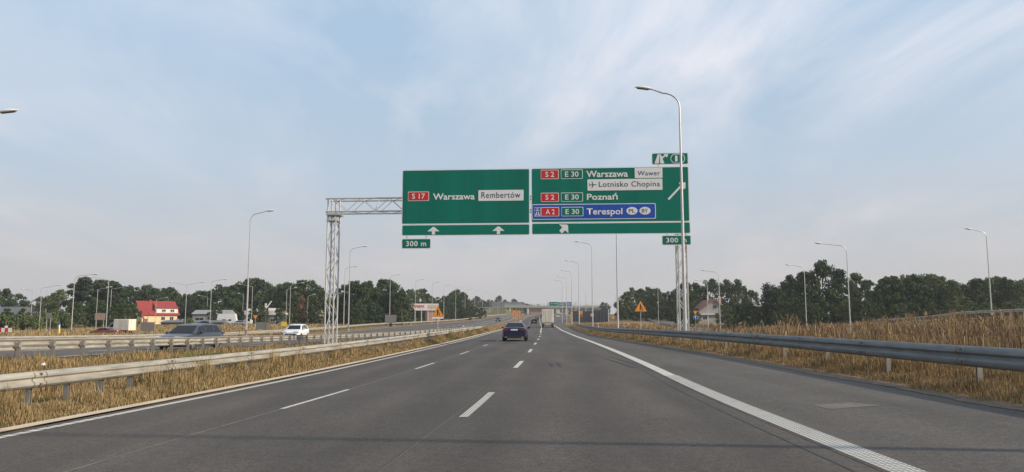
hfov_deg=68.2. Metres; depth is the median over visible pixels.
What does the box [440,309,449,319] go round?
broadleaf tree
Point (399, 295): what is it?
broadleaf tree
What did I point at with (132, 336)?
guard rail
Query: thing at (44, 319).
shrub
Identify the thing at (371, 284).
broadleaf tree
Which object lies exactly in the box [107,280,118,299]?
pine tree
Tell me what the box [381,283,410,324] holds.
broadleaf tree
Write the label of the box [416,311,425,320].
broadleaf tree
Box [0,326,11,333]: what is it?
barrier
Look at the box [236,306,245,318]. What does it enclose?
broadleaf tree
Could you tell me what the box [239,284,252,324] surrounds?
street lamp
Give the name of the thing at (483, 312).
broadleaf tree
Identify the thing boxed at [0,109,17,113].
street lamp
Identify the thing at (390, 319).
sign board
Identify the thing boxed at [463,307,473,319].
broadleaf tree
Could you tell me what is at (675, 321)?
broadleaf tree
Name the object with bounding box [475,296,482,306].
broadleaf tree
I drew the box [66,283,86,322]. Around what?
pine tree
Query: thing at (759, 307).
broadleaf tree
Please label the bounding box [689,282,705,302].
broadleaf tree
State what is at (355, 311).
broadleaf tree
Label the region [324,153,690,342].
sign gantry
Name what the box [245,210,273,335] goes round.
street lamp
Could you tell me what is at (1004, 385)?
dry grass
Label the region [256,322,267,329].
notice board
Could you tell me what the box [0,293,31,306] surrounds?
broadleaf tree
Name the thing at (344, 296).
street lamp
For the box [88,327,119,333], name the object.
parked car
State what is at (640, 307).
warning sign
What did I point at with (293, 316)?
broadleaf tree
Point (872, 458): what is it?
road marking
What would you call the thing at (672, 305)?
broadleaf tree
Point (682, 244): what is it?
street lamp
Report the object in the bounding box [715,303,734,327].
birch tree
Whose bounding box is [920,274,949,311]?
birch tree
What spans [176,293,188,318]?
broadleaf tree
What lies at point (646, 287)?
birch tree
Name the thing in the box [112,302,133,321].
broadleaf tree
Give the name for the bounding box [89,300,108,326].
broadleaf tree
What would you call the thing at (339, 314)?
broadleaf tree
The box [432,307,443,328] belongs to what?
warning sign
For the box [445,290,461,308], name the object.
broadleaf tree
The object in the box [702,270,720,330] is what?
street lamp
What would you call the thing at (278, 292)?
broadleaf tree
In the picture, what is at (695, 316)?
yield sign
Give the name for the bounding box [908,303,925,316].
broadleaf tree
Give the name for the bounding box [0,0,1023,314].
sky
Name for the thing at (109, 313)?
broadleaf tree
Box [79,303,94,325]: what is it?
broadleaf tree
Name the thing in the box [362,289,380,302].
broadleaf tree
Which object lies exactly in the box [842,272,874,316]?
broadleaf tree
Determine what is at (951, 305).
birch tree
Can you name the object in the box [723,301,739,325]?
broadleaf tree
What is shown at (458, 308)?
broadleaf tree
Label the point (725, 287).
broadleaf tree
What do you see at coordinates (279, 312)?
broadleaf tree
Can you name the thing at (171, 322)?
guard rail
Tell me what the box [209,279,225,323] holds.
street lamp
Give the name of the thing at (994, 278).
birch tree
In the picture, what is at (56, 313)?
shrub
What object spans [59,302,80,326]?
broadleaf tree
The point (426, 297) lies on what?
broadleaf tree
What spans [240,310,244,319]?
conifer tree
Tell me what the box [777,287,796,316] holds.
broadleaf tree
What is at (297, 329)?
suv car
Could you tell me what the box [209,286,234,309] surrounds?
broadleaf tree
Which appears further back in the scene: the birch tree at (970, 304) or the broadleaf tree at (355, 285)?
the broadleaf tree at (355, 285)
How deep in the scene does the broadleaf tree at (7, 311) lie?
202.25 m
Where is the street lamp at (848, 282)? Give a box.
[815,242,850,330]
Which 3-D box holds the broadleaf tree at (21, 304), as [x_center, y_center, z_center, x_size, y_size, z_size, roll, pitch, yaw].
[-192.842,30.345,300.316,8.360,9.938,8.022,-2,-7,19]
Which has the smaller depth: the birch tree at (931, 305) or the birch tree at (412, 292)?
the birch tree at (931, 305)
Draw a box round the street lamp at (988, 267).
[964,228,992,315]
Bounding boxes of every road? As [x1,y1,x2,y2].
[0,314,529,358]
[0,314,880,471]
[612,315,735,332]
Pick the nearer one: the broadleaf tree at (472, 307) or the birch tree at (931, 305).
the birch tree at (931, 305)
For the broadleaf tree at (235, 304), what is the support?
on the ground at (624, 322)
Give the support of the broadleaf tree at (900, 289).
on the ground at (624, 322)
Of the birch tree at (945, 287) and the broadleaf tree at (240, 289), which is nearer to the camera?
the birch tree at (945, 287)
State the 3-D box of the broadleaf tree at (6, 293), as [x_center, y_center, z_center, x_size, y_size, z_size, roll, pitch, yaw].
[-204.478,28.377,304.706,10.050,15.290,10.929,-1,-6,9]
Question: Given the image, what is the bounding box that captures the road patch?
[548,356,878,408]
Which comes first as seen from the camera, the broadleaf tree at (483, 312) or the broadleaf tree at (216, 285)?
the broadleaf tree at (216, 285)
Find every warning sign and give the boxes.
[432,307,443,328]
[635,301,645,319]
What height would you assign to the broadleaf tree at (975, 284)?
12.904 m
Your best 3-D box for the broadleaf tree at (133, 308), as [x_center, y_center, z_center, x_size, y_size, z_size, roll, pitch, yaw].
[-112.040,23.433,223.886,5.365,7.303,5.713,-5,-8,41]
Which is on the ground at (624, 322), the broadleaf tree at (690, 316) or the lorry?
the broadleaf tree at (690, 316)
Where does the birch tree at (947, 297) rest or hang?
on the ground at (624, 322)
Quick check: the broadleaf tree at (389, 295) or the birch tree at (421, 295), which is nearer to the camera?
the broadleaf tree at (389, 295)
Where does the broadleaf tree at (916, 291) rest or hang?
on the ground at (624, 322)
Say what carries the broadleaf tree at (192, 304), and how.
on the ground at (624, 322)
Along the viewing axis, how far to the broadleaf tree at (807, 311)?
164.49 m
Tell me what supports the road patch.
on the road at (586, 407)
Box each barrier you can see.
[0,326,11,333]
[573,310,608,321]
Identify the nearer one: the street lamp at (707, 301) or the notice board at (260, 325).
the notice board at (260, 325)
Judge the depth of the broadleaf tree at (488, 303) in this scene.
668.78 m
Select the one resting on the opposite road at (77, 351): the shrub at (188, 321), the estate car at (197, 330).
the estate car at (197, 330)
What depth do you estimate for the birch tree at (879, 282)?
197.84 m
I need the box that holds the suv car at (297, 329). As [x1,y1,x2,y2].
[282,324,308,334]
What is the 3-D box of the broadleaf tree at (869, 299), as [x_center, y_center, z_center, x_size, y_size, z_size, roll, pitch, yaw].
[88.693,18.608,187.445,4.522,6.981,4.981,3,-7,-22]
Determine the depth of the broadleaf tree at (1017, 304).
188.59 m
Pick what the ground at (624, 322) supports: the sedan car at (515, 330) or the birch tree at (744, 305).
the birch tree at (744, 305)
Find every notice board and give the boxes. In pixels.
[46,313,51,328]
[95,313,104,326]
[141,322,154,332]
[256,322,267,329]
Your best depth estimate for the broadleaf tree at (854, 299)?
180.99 m
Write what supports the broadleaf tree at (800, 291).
on the ground at (624, 322)
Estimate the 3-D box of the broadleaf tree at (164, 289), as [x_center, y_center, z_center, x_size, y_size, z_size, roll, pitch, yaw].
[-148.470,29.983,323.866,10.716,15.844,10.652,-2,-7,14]
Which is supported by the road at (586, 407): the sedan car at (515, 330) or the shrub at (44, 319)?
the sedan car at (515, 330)
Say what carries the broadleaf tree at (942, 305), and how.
on the ground at (624, 322)
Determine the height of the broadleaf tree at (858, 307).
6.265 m
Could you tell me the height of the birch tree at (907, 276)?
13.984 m
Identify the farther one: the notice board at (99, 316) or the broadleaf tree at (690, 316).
the broadleaf tree at (690, 316)
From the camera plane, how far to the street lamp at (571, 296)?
207.97 m
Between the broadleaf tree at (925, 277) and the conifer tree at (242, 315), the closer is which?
the broadleaf tree at (925, 277)
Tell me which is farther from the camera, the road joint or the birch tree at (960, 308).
the birch tree at (960, 308)
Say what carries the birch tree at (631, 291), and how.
on the ground at (624, 322)
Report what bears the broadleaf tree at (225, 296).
on the ground at (624, 322)
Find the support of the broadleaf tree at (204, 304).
on the ground at (624, 322)
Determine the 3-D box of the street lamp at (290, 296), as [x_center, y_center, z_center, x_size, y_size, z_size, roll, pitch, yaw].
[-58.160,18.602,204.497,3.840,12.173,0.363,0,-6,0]
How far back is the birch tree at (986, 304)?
171.09 m
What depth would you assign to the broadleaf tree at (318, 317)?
251.00 m
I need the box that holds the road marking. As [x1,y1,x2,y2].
[0,314,926,471]
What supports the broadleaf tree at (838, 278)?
on the ground at (624, 322)
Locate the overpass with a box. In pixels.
[505,304,611,314]
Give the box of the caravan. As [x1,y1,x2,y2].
[217,314,237,323]
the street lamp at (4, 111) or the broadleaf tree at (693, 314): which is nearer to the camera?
the street lamp at (4, 111)
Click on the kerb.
(82, 414)
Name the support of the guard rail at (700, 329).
on the ground at (624, 322)
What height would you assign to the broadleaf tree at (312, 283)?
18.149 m
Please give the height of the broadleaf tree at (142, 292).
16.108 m
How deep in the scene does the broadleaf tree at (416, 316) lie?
346.77 m
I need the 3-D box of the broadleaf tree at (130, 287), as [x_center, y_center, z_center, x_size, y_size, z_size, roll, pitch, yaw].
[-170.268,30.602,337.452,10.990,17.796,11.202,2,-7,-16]
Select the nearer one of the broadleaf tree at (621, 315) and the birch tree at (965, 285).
the birch tree at (965, 285)
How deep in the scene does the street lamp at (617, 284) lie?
84.82 m
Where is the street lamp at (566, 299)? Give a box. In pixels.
[557,276,566,323]
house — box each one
[135,300,179,323]
[687,298,729,321]
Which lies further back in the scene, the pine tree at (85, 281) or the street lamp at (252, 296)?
the pine tree at (85, 281)
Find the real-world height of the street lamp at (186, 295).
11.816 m
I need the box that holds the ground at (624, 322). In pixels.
[0,314,1023,471]
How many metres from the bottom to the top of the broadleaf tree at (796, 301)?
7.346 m
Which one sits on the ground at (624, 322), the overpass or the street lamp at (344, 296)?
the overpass
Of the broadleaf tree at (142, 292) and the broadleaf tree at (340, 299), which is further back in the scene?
the broadleaf tree at (142, 292)
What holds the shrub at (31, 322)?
on the ground at (624, 322)
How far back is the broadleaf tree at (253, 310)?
256.54 m
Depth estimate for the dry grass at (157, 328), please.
156.23 m
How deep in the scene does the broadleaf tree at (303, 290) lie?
282.83 m
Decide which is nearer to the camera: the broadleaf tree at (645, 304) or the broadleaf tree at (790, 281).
the broadleaf tree at (790, 281)
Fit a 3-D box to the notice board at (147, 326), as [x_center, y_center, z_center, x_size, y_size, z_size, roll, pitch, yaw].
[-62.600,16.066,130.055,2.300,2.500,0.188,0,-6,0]
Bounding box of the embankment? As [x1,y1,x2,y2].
[475,308,511,314]
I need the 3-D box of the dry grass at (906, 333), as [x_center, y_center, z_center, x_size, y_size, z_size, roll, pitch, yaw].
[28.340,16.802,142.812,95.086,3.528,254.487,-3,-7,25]
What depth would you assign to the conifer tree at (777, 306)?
201.76 m
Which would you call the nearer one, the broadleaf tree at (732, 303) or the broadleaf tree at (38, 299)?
the broadleaf tree at (732, 303)
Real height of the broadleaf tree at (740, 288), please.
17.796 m
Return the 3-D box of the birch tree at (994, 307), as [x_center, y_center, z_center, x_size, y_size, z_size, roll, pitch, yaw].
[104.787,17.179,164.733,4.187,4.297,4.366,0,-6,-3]
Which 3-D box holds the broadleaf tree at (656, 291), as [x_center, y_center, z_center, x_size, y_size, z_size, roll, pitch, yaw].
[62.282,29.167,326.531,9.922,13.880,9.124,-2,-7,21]
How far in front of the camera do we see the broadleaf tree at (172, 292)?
298.93 m
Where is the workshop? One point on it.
(271, 316)
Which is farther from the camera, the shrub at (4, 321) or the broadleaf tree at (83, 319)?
the broadleaf tree at (83, 319)
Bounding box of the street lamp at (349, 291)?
[348,246,366,330]
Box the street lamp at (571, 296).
[561,270,571,324]
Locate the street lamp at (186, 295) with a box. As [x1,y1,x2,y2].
[171,282,202,318]
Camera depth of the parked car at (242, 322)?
236.00 m
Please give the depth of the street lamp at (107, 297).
148.80 m
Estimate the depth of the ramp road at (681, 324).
243.49 m
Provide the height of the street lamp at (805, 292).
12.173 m
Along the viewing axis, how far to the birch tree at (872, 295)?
195.00 m
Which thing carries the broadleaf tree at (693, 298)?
on the ground at (624, 322)
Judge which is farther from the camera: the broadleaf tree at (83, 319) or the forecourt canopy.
the forecourt canopy
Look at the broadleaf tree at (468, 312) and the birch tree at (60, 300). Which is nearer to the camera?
the birch tree at (60, 300)
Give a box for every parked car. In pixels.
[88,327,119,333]
[231,320,247,324]
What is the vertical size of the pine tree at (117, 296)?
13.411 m
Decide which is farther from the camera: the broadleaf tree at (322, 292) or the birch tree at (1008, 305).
the broadleaf tree at (322, 292)
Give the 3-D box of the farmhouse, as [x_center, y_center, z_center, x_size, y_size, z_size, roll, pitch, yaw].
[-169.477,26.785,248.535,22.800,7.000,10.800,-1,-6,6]
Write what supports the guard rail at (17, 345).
on the ground at (624, 322)
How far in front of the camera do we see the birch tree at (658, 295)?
322.21 m
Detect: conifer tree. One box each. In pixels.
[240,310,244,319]
[760,282,776,325]
[769,285,779,324]
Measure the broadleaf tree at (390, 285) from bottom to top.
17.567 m
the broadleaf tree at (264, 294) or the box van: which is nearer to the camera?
the box van
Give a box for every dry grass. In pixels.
[0,321,448,335]
[0,326,492,427]
[482,317,524,330]
[568,324,1023,405]
[576,314,1023,373]
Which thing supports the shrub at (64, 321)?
on the ground at (624, 322)
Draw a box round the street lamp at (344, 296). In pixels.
[343,266,356,325]
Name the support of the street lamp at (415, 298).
on the ground at (624, 322)
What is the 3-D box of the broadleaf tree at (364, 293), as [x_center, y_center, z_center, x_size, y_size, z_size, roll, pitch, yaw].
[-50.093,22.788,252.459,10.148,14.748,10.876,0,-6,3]
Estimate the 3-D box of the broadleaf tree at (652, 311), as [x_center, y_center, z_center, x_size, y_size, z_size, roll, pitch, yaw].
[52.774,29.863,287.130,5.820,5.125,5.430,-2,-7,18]
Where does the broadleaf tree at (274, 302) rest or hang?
on the ground at (624, 322)
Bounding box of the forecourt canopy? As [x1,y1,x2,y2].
[410,304,439,322]
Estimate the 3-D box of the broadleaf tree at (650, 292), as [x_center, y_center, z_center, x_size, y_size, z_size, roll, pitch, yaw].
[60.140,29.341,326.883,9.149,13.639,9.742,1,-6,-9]
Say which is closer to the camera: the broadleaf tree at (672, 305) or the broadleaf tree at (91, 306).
the broadleaf tree at (91, 306)
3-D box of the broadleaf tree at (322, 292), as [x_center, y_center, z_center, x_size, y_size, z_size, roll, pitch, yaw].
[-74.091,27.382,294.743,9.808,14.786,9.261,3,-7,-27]
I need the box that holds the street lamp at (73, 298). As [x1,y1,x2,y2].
[70,273,98,332]
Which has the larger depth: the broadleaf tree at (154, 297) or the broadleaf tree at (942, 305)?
the broadleaf tree at (154, 297)
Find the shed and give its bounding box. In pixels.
[191,310,235,323]
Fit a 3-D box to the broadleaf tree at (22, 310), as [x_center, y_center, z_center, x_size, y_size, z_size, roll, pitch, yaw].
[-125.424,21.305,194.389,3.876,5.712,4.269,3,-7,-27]
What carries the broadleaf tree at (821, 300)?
on the ground at (624, 322)
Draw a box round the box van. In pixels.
[108,319,135,332]
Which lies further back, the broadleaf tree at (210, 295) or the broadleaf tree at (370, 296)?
the broadleaf tree at (210, 295)
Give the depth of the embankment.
619.41 m
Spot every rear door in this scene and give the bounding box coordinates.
[542,309,547,321]
[548,309,553,321]
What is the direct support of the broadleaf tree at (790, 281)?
on the ground at (624, 322)
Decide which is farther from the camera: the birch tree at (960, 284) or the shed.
the shed
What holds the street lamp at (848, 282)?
on the ground at (624, 322)
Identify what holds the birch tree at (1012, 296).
on the ground at (624, 322)
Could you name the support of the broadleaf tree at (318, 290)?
on the ground at (624, 322)
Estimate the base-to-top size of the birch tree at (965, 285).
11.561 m
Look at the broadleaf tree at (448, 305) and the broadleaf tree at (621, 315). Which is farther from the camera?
the broadleaf tree at (448, 305)
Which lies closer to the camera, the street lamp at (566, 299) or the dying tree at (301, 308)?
the street lamp at (566, 299)
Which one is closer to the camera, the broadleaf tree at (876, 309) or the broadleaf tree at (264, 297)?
the broadleaf tree at (876, 309)
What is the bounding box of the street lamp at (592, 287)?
[575,241,592,325]
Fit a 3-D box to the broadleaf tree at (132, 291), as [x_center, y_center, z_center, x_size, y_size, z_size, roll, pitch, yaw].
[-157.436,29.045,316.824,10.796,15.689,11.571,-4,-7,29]
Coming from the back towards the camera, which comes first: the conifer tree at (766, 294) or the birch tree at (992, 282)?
the birch tree at (992, 282)
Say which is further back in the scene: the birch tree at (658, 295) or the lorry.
the birch tree at (658, 295)
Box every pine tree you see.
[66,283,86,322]
[75,276,92,310]
[85,279,109,325]
[95,280,110,325]
[105,283,126,316]
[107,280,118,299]
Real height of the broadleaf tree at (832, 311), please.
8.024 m
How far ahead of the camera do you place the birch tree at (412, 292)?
371.18 m
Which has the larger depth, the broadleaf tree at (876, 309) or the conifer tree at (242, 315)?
the conifer tree at (242, 315)
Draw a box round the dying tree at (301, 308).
[295,296,306,322]
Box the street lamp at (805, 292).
[785,264,806,326]
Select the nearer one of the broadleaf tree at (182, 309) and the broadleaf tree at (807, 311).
the broadleaf tree at (807, 311)
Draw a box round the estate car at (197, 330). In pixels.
[153,323,224,349]
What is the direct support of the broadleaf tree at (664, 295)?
on the ground at (624, 322)
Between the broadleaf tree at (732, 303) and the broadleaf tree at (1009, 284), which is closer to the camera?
the broadleaf tree at (1009, 284)
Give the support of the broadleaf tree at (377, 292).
on the ground at (624, 322)
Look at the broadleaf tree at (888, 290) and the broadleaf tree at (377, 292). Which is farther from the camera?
the broadleaf tree at (377, 292)
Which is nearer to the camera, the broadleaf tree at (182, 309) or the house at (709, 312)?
the house at (709, 312)
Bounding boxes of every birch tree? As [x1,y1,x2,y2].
[41,295,59,314]
[43,289,72,313]
[407,289,420,320]
[412,289,424,317]
[428,298,436,303]
[618,292,634,319]
[627,287,637,307]
[641,286,653,307]
[653,293,666,309]
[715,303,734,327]
[738,302,752,324]
[835,300,859,322]
[866,291,886,318]
[871,279,893,306]
[890,302,911,317]
[891,274,924,313]
[902,275,925,300]
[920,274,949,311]
[923,302,939,315]
[930,276,954,308]
[937,279,965,310]
[940,301,966,313]
[941,281,969,314]
[949,304,972,316]
[953,282,973,306]
[957,284,976,301]
[962,301,981,316]
[972,279,1002,305]
[976,301,996,316]
[981,277,1002,302]
[982,305,1004,315]
[991,276,1002,293]
[993,277,1014,309]
[998,301,1018,315]
[1007,283,1023,308]
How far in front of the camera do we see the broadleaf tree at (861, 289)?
214.16 m
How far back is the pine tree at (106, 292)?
231.45 m
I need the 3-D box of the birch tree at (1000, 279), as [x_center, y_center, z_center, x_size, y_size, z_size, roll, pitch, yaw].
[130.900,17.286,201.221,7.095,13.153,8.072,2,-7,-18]
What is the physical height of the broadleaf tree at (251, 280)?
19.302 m
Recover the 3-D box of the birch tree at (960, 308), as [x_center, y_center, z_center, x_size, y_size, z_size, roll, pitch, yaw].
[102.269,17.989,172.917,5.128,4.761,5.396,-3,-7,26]
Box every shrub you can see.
[0,314,10,327]
[7,313,26,329]
[21,314,44,329]
[39,313,47,328]
[42,310,60,326]
[47,314,71,329]
[183,318,193,323]
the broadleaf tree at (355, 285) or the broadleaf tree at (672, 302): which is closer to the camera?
the broadleaf tree at (355, 285)
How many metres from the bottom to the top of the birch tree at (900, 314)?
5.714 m
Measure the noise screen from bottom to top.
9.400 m
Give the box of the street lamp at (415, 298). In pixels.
[415,279,423,316]
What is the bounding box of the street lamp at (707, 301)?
[695,279,708,327]
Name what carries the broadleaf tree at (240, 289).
on the ground at (624, 322)
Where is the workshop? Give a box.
[244,301,288,323]
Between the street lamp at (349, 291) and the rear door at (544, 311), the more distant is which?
the rear door at (544, 311)
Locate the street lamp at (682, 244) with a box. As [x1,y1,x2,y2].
[635,86,686,340]
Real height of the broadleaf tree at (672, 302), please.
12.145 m
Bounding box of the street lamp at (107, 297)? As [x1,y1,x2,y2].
[87,276,108,326]
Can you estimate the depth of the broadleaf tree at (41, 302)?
280.64 m
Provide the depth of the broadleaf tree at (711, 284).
299.06 m
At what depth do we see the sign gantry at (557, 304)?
343.30 m
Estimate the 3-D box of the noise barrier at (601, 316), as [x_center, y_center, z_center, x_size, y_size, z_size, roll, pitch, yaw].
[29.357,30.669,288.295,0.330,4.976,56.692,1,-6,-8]
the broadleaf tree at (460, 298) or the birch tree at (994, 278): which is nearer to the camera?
the birch tree at (994, 278)
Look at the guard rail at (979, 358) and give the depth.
18.07 m
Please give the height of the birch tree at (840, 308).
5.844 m
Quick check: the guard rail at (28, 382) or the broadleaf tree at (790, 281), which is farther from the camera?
the broadleaf tree at (790, 281)
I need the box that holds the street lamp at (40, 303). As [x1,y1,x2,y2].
[39,285,59,327]
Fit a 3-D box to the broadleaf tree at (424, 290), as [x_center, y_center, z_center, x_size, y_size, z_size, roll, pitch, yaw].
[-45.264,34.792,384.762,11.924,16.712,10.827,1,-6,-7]
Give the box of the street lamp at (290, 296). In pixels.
[289,282,304,324]
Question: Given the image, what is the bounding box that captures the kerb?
[0,329,501,431]
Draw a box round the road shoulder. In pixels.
[554,314,1023,471]
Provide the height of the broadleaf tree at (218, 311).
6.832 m
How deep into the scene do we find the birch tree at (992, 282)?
208.99 m
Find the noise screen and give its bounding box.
[492,302,523,306]
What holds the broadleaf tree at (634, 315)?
on the ground at (624, 322)
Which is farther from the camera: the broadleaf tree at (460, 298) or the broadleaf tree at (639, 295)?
the broadleaf tree at (460, 298)
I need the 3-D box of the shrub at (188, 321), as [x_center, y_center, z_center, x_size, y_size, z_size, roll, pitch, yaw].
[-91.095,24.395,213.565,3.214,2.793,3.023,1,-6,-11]
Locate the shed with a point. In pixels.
(199, 315)
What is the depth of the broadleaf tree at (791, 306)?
202.71 m
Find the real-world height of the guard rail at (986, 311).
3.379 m
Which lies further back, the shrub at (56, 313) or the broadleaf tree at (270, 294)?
the broadleaf tree at (270, 294)
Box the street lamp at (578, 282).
[565,260,579,323]
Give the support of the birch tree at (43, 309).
on the ground at (624, 322)
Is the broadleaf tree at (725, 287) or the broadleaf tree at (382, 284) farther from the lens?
the broadleaf tree at (725, 287)
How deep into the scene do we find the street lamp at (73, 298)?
129.37 m
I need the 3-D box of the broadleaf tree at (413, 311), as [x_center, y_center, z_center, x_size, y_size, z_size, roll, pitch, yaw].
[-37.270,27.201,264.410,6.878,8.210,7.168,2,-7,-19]
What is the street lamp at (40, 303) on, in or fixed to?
on the ground at (624, 322)
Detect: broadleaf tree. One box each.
[0,288,16,306]
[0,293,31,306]
[0,308,13,327]
[15,308,31,328]
[17,301,37,310]
[29,296,47,315]
[36,296,59,314]
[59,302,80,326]
[68,303,89,327]
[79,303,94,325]
[83,298,105,326]
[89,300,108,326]
[105,303,126,325]
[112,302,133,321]
[118,285,138,318]
[123,287,140,318]
[126,303,141,325]
[127,285,150,308]
[133,284,155,303]
[146,288,170,300]
[157,287,182,315]
[158,288,168,299]
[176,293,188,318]
[178,294,194,318]
[184,290,206,317]
[190,290,217,311]
[206,306,222,319]
[207,290,217,304]
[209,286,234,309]
[212,284,223,303]
[214,286,239,310]
[221,284,249,311]
[230,308,239,319]
[234,281,255,301]
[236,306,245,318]
[237,278,260,319]
[245,279,270,310]
[245,307,262,322]
[252,305,268,322]
[255,283,272,306]
[261,287,277,306]
[263,286,275,307]
[269,284,296,308]
[272,281,300,312]
[274,302,290,323]
[278,283,306,323]
[296,279,315,303]
[303,285,330,322]
[305,279,323,304]
[308,306,323,323]
[313,288,331,305]
[318,295,334,318]
[326,303,345,323]
[330,285,355,323]
[342,280,372,322]
[346,282,376,323]
[347,302,366,324]
[355,280,378,313]
[361,302,384,325]
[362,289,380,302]
[368,287,389,322]
[369,278,394,322]
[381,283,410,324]
[385,279,394,291]
[390,290,414,324]
[400,307,414,323]
[411,311,420,320]
[416,288,430,319]
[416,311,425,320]
[417,293,434,312]
[434,297,444,308]
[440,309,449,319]
[442,298,456,319]
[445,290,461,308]
[454,292,467,306]
[456,293,471,317]
[456,305,464,318]
[457,307,467,319]
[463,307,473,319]
[468,305,476,317]
[471,307,481,316]
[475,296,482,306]
[477,307,486,318]
[483,299,491,308]
[494,295,504,301]
[599,302,606,309]
[613,295,631,319]
[614,307,627,319]
[628,309,644,320]
[634,288,652,312]
[636,302,650,318]
[641,288,658,317]
[644,308,657,320]
[646,288,667,308]
[647,305,666,319]
[658,291,672,317]
[663,290,682,320]
[667,287,686,319]
[673,309,682,322]
[675,283,702,316]
[687,314,696,326]
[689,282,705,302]
[690,307,700,323]
[697,278,724,303]
[714,279,740,306]
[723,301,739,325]
[725,279,751,322]
[729,304,745,326]
[741,290,761,319]
[743,303,761,326]
[751,303,764,324]
[766,288,790,325]
[775,274,801,319]
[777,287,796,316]
[781,300,796,321]
[784,297,808,325]
[786,271,821,321]
[794,297,819,325]
[798,259,847,322]
[809,296,833,323]
[821,268,857,322]
[821,297,840,322]
[838,298,864,322]
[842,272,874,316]
[848,298,874,322]
[853,279,874,313]
[863,297,880,318]
[866,301,887,319]
[871,276,908,316]
[876,275,911,318]
[899,273,936,315]
[908,276,932,300]
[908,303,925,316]
[936,302,950,316]
[964,277,996,313]
[994,278,1020,308]
[1002,302,1023,312]
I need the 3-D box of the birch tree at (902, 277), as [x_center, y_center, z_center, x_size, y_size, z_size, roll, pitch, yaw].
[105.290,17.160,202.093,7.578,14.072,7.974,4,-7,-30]
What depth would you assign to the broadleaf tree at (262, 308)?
256.69 m
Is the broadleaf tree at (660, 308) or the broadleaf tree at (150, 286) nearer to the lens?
the broadleaf tree at (660, 308)
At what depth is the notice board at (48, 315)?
137.17 m
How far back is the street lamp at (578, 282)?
172.20 m
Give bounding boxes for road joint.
[65,343,857,471]
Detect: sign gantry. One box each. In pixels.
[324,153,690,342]
[547,302,575,310]
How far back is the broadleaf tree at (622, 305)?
306.15 m
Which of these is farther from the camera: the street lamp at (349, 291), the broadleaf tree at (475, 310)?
the broadleaf tree at (475, 310)
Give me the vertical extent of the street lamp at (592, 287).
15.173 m
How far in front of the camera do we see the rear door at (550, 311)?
157.06 m
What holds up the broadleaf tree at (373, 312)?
on the ground at (624, 322)
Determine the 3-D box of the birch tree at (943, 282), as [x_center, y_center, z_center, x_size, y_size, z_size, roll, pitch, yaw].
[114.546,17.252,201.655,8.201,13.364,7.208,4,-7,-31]
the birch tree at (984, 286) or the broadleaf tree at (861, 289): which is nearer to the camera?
the birch tree at (984, 286)
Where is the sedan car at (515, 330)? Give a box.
[502,322,529,340]
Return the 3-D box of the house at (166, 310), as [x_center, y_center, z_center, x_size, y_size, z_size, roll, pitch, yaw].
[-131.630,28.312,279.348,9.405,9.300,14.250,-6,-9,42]
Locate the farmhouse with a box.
[0,307,36,317]
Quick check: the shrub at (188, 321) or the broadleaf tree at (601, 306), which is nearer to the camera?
the shrub at (188, 321)
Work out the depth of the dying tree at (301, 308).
260.48 m
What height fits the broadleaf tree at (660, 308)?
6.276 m
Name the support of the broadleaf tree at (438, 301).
on the ground at (624, 322)
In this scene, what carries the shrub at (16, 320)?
on the ground at (624, 322)
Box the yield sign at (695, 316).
[693,311,696,327]
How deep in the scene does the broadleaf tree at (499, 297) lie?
697.20 m
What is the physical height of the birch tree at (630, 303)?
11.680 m
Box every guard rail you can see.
[0,314,505,338]
[0,326,481,405]
[0,327,469,363]
[159,320,228,324]
[574,323,1023,380]
[609,314,729,332]
[743,309,1023,322]
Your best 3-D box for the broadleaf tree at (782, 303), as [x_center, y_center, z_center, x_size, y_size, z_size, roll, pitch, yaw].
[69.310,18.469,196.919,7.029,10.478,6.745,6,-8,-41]
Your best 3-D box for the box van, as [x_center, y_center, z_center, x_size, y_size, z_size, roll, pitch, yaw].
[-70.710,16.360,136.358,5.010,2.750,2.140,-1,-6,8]
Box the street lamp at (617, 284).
[616,234,618,327]
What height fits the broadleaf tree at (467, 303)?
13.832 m
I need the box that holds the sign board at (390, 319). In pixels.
[385,315,395,326]
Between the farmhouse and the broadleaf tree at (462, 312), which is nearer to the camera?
the farmhouse
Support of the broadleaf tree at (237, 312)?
on the ground at (624, 322)
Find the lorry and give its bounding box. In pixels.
[541,308,553,326]
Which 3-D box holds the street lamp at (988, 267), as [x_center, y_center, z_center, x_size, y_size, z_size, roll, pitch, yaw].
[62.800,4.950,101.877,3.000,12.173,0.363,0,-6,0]
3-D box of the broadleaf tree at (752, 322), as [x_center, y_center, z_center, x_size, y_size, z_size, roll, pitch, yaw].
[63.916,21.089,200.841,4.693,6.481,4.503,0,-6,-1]
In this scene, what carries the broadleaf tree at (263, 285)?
on the ground at (624, 322)
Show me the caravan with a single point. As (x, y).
(231, 318)

